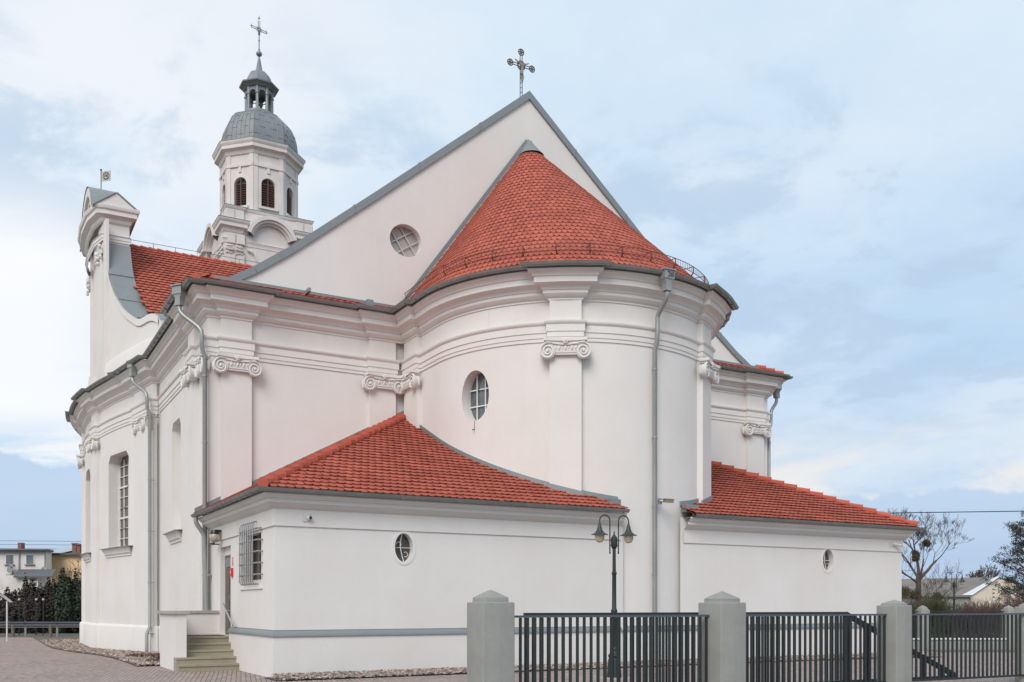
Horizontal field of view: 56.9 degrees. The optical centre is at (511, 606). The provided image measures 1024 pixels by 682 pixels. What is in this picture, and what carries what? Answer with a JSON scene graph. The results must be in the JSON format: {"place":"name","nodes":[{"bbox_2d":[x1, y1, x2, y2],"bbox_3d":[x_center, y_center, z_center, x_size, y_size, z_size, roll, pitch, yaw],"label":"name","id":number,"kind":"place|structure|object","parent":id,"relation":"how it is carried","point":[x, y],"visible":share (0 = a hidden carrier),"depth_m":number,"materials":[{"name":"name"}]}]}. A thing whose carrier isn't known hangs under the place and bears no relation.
{"place":"outdoors","nodes":[
{"label":"outdoors","id":0,"kind":"place"},
{"bbox_2d":[0,544,35,544],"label":"overhead wire","id":1,"kind":"object","parent":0,"point":[17,544],"visible":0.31,"depth_m":75.99,"materials":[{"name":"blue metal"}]},
{"bbox_2d":[0,634,79,635],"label":"road","id":2,"kind":"structure","parent":0,"point":[42,635],"depth_m":60.70,"materials":[{"name":"grey asphalt"}]},
{"bbox_2d":[18,598,20,634],"bbox_3d":[-31.808,0.657,61.000,0.166,2.385,0.158,0,0,0],"label":"globe lamp","id":3,"kind":"object","parent":2,"relation":"on","point":[19,599],"visible":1,"depth_m":60.98,"materials":[{"name":"black metal"}]},
{"bbox_2d":[35,598,37,634],"bbox_3d":[-30.706,0.657,61.000,0.166,2.385,0.158,0,0,0],"label":"globe lamp","id":4,"kind":"object","parent":2,"relation":"on","point":[36,599],"visible":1,"depth_m":60.98,"materials":[{"name":"black metal"}]},
{"bbox_2d":[42,598,44,634],"bbox_3d":[-30.259,0.657,61.000,0.166,2.385,0.158,0,0,0],"label":"globe lamp","id":5,"kind":"object","parent":2,"relation":"on","point":[43,599],"visible":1,"depth_m":60.98,"materials":[{"name":"black metal"}]},
{"bbox_2d":[188,634,224,635],"bbox_3d":[-8.130,0.759,25.097,0.830,0.018,0.650,0,0,-29],"label":"door mat","id":6,"kind":"object","parent":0,"point":[208,635],"depth_m":24.91,"materials":[{"name":"black plastic"}]},
{"bbox_2d":[0,637,1014,681],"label":"paving","id":7,"kind":"structure","parent":0,"point":[27,659],"depth_m":23.09,"materials":[{"name":"grey stone"}]},
{"bbox_2d":[2,595,12,641],"bbox_3d":[-26.701,0.627,50.000,0.478,2.446,0.240,0,0,0],"label":"path lamp","id":8,"kind":"object","parent":7,"relation":"on","point":[7,599],"visible":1,"depth_m":49.96,"materials":[{"name":"grey plastic"}]},
{"bbox_2d":[33,637,941,680],"bbox_3d":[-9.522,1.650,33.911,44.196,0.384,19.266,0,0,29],"label":"pebble strip","id":9,"kind":"object","parent":7,"relation":"on","point":[75,645],"visible":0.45,"depth_m":24.35,"materials":[{"name":"grey gravel"}]},
{"bbox_2d":[126,652,159,661],"bbox_3d":[-10.686,1.534,28.683,1.717,0.188,5.843,0,0,-30],"label":"ground cover","id":10,"kind":"object","parent":9,"relation":"on","point":[150,655],"visible":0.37,"depth_m":28.88,"materials":[{"name":"grey stone"}]},
{"bbox_2d":[467,590,514,681],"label":"fence pillar","id":11,"kind":"structure","parent":7,"relation":"on","point":[490,635],"depth_m":14.32,"materials":[{"name":"grey concrete"}]},
{"bbox_2d":[591,514,636,679],"bbox_3d":[2.270,-0.172,21.000,1.100,3.745,0.600,0,0,-20],"label":"street lamp","id":12,"kind":"object","parent":7,"relation":"on","point":[600,534],"visible":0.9,"depth_m":20.95,"materials":[{"name":"grey metal"}]},
{"bbox_2d":[698,591,745,681],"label":"fence pillar","id":13,"kind":"structure","parent":7,"relation":"on","point":[725,611],"depth_m":16.24,"materials":[{"name":"grey concrete"}]},
{"bbox_2d":[515,615,709,681],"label":"fence panel","id":14,"kind":"object","parent":13,"relation":"attached to","point":[534,617],"visible":0.96,"depth_m":15.52,"materials":[{"name":"black metal"}]},
{"bbox_2d":[523,612,955,681],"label":"sliding gate","id":15,"kind":"structure","parent":13,"relation":"attached to","point":[696,613],"depth_m":16.60,"materials":[{"name":"black metal"}]},
{"bbox_2d":[877,600,911,681],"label":"fence pillar","id":16,"kind":"structure","parent":7,"relation":"on","point":[899,641],"depth_m":18.11,"materials":[{"name":"grey concrete"}]},
{"bbox_2d":[746,614,886,681],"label":"fence panel","id":17,"kind":"object","parent":16,"relation":"attached to","point":[820,646],"visible":0.88,"depth_m":17.46,"materials":[{"name":"black metal"}]},
{"bbox_2d":[912,613,1023,681],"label":"fence panel","id":18,"kind":"object","parent":16,"relation":"attached to","point":[978,676],"visible":0.91,"depth_m":19.18,"materials":[{"name":"black metal"}]},
{"bbox_2d":[0,632,1014,651],"bbox_3d":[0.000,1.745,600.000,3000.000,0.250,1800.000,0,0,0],"label":"ground","id":19,"kind":"structure","parent":0,"point":[79,636],"depth_m":59.11,"materials":[{"name":"grey stone"}]},
{"bbox_2d":[0,587,21,632],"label":"conifer","id":20,"kind":"object","parent":19,"relation":"on","point":[3,609],"visible":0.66,"depth_m":66.00,"materials":[{"name":"green plant"}]},
{"bbox_2d":[13,573,34,632],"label":"conifer","id":21,"kind":"object","parent":19,"relation":"on","point":[25,588],"visible":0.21,"depth_m":66.64,"materials":[{"name":"green plant"}]},
{"bbox_2d":[0,543,55,599],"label":"white house","id":22,"kind":"structure","parent":19,"relation":"on","point":[35,564],"depth_m":79.93,"materials":[{"name":"paint"}]},
{"bbox_2d":[4,554,14,564],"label":"window","id":23,"kind":"structure","parent":22,"relation":"in","point":[9,557],"depth_m":79.92,"materials":[{"name":"white"}]},
{"bbox_2d":[7,564,12,572],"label":"satellite dish","id":24,"kind":"object","parent":22,"relation":"attached to","point":[10,568],"visible":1,"depth_m":79.51,"materials":[{"name":"metal"}]},
{"bbox_2d":[24,554,34,564],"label":"window","id":25,"kind":"structure","parent":22,"relation":"in","point":[29,557],"depth_m":79.92,"materials":[{"name":"white"}]},
{"bbox_2d":[29,578,37,586],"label":"window","id":26,"kind":"structure","parent":22,"relation":"in","point":[36,579],"depth_m":77.94,"materials":[{"name":"white glass"}]},
{"bbox_2d":[15,578,51,633],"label":"conifer","id":27,"kind":"object","parent":19,"relation":"on","point":[28,608],"visible":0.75,"depth_m":65.61,"materials":[{"name":"green plant"}]},
{"bbox_2d":[0,622,79,635],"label":"guardrail","id":28,"kind":"object","parent":19,"relation":"on","point":[26,624],"visible":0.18,"depth_m":59.48,"materials":[{"name":"grey metal"}]},
{"bbox_2d":[0,625,79,636],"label":"guardrail","id":29,"kind":"object","parent":19,"relation":"on","point":[13,627],"visible":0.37,"depth_m":57.77,"materials":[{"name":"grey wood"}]},
{"bbox_2d":[0,588,81,632],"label":"hedge undergrowth","id":30,"kind":"object","parent":19,"relation":"on","point":[21,630],"visible":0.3,"depth_m":66.16,"materials":[{"name":"green plant"}]},
{"bbox_2d":[40,573,57,632],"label":"conifer","id":31,"kind":"object","parent":19,"relation":"on","point":[49,588],"visible":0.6,"depth_m":66.18,"materials":[{"name":"green plant"}]},
{"bbox_2d":[52,568,67,632],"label":"conifer","id":32,"kind":"object","parent":19,"relation":"on","point":[60,571],"visible":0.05,"depth_m":66.93,"materials":[{"name":"green plant"}]},
{"bbox_2d":[49,566,79,633],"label":"conifer","id":33,"kind":"object","parent":19,"relation":"on","point":[64,588],"visible":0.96,"depth_m":65.68,"materials":[{"name":"green plant"}]},
{"bbox_2d":[52,543,81,583],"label":"yellow house","id":34,"kind":"structure","parent":19,"relation":"on","point":[62,557],"depth_m":83.00,"materials":[{"name":"paint"}]},
{"bbox_2d":[52,549,81,584],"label":"bare tree","id":35,"kind":"object","parent":19,"relation":"on","point":[78,574],"visible":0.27,"depth_m":72.26,"materials":[{"name":"brown plant"}]},
{"bbox_2d":[65,568,81,632],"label":"conifer","id":36,"kind":"object","parent":19,"relation":"on","point":[77,584],"visible":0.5,"depth_m":66.07,"materials":[{"name":"green plant"}]},
{"bbox_2d":[73,592,81,620],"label":"conifer","id":37,"kind":"object","parent":19,"relation":"on","point":[78,613],"visible":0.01,"depth_m":65.63,"materials":[{"name":"green plant"}]},
{"bbox_2d":[65,18,924,677],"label":"church","id":38,"kind":"structure","parent":19,"relation":"on","point":[435,392],"depth_m":27.53,"materials":[{"name":"white paint"}]},
{"bbox_2d":[209,530,221,541],"bbox_3d":[-8.050,-1.915,25.688,0.350,0.350,0.300,0,0,-29],"label":"wall lamp","id":39,"kind":"object","parent":38,"relation":"attached to","point":[214,535],"visible":1,"depth_m":25.57,"materials":[{"name":"white glass"}]},
{"bbox_2d":[303,514,311,521],"bbox_3d":[-4.647,-2.020,21.485,0.182,0.170,0.165,0,0,-29],"label":"security camera","id":40,"kind":"object","parent":38,"relation":"attached to","point":[307,517],"visible":1,"depth_m":21.47,"materials":[{"name":"grey plastic"}]},
{"bbox_2d":[656,498,674,504],"bbox_3d":[4.258,-2.930,26.258,0.465,0.170,0.250,0,0,-29],"label":"security camera","id":41,"kind":"object","parent":38,"relation":"attached to","point":[660,500],"visible":1,"depth_m":26.22,"materials":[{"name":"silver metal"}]},
{"bbox_2d":[889,542,901,546],"bbox_3d":[12.652,-2.058,31.212,0.459,0.174,0.136,0,0,0],"label":"security camera","id":42,"kind":"object","parent":38,"relation":"attached to","point":[891,544],"visible":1,"depth_m":31.17,"materials":[{"name":"grey plastic"}]},
{"bbox_2d":[902,593,925,637],"bbox_3d":[22.405,0.406,54.120,3.641,2.907,3.028,0,0,-27],"label":"shrub","id":43,"kind":"object","parent":19,"relation":"on","point":[912,604],"visible":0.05,"depth_m":53.78,"materials":[{"name":"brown plant"}]},
{"bbox_2d":[916,605,929,649],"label":"fence pillar","id":44,"kind":"structure","parent":19,"relation":"on","point":[922,609],"depth_m":40.82,"materials":[{"name":"grey concrete"}]},
{"bbox_2d":[887,508,971,601],"bbox_3d":[27.125,-2.224,62.593,6.284,8.748,7.244,0,0,32],"label":"bare tree","id":45,"kind":"object","parent":19,"relation":"on","point":[916,556],"visible":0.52,"depth_m":61.85,"materials":[{"name":"brown plant"}]},
{"bbox_2d":[908,585,964,637],"bbox_3d":[23.138,0.314,52.004,2.977,3.092,3.761,0,0,-44],"label":"shrub","id":46,"kind":"object","parent":19,"relation":"on","point":[930,604],"visible":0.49,"depth_m":51.56,"materials":[{"name":"plant"}]},
{"bbox_2d":[932,604,968,637],"bbox_3d":[25.426,0.785,54.999,2.897,2.150,2.622,0,0,19],"label":"shrub","id":47,"kind":"object","parent":19,"relation":"on","point":[950,626],"visible":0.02,"depth_m":54.86,"materials":[{"name":"red plant"}]},
{"bbox_2d":[942,572,964,637],"bbox_3d":[19.650,0.178,42.000,1.006,3.427,0.549,0,0,20],"label":"street lamp","id":48,"kind":"object","parent":19,"relation":"on","point":[954,583],"visible":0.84,"depth_m":41.96,"materials":[{"name":"grey metal"}]},
{"bbox_2d":[921,603,988,636],"bbox_3d":[28.046,1.060,57.984,10.775,2.757,1.469,0,0,0],"label":"shrub thicket","id":49,"kind":"object","parent":19,"relation":"on","point":[959,634],"depth_m":57.78,"materials":[{"name":"plant"}]},
{"bbox_2d":[912,611,1005,649],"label":"boundary wall","id":50,"kind":"structure","parent":19,"relation":"on","point":[968,634],"depth_m":40.88,"materials":[{"name":"white"}]},
{"bbox_2d":[902,577,1022,608],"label":"house","id":51,"kind":"structure","parent":19,"relation":"on","point":[975,588],"depth_m":90.37,"materials":[{"name":"grey"}]},
{"bbox_2d":[941,601,991,637],"bbox_3d":[25.407,0.745,52.937,2.931,2.229,2.236,0,0,34],"label":"shrub","id":52,"kind":"object","parent":19,"relation":"on","point":[963,622],"visible":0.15,"depth_m":52.84,"materials":[{"name":"red plant"}]},
{"bbox_2d":[964,564,999,601],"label":"bare tree","id":53,"kind":"object","parent":19,"relation":"on","point":[980,572],"visible":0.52,"depth_m":149.86,"materials":[{"name":"brown plant"}]},
{"bbox_2d":[951,597,1016,637],"bbox_3d":[26.020,0.622,52.045,3.724,2.474,3.031,0,0,0],"label":"shrub","id":54,"kind":"object","parent":19,"relation":"on","point":[984,608],"visible":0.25,"depth_m":51.71,"materials":[{"name":"brown plant"}]},
{"bbox_2d":[978,596,1021,612],"bbox_3d":[27.834,0.631,52.806,3.400,2.455,2.919,0,0,-35],"label":"shrub","id":55,"kind":"object","parent":19,"relation":"on","point":[1004,602],"visible":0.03,"depth_m":53.06,"materials":[{"name":"brown plant"}]},
{"bbox_2d":[980,507,1023,602],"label":"pine tree","id":56,"kind":"object","parent":19,"relation":"on","point":[1017,531],"visible":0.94,"depth_m":54.89,"materials":[{"name":"green plant"}]},
{"bbox_2d":[1001,605,1014,649],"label":"fence pillar","id":57,"kind":"structure","parent":19,"relation":"on","point":[1008,609],"depth_m":40.82,"materials":[{"name":"grey concrete"}]},
{"bbox_2d":[995,588,1023,609],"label":"shrub","id":58,"kind":"object","parent":19,"relation":"on","point":[1017,603],"visible":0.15,"depth_m":51.81,"materials":[{"name":"red plant"}]},
{"bbox_2d":[1015,603,1023,681],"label":"fence pillar","id":59,"kind":"structure","parent":19,"relation":"on","point":[1019,608],"depth_m":20.00,"materials":[{"name":"grey concrete"}]},
{"bbox_2d":[0,0,1023,604],"label":"sky","id":60,"kind":"structure","parent":0,"point":[850,173],"materials":[{"name":"blue"}]},
{"bbox_2d":[896,511,1023,512],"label":"overhead cable","id":61,"kind":"object","parent":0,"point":[964,511],"visible":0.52,"depth_m":44.49,"materials":[{"name":"black metal"}]},
{"bbox_2d":[992,587,994,603],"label":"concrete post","id":62,"kind":"object","parent":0,"point":[993,593],"visible":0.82,"depth_m":69.95,"materials":[{"name":"white concrete"}]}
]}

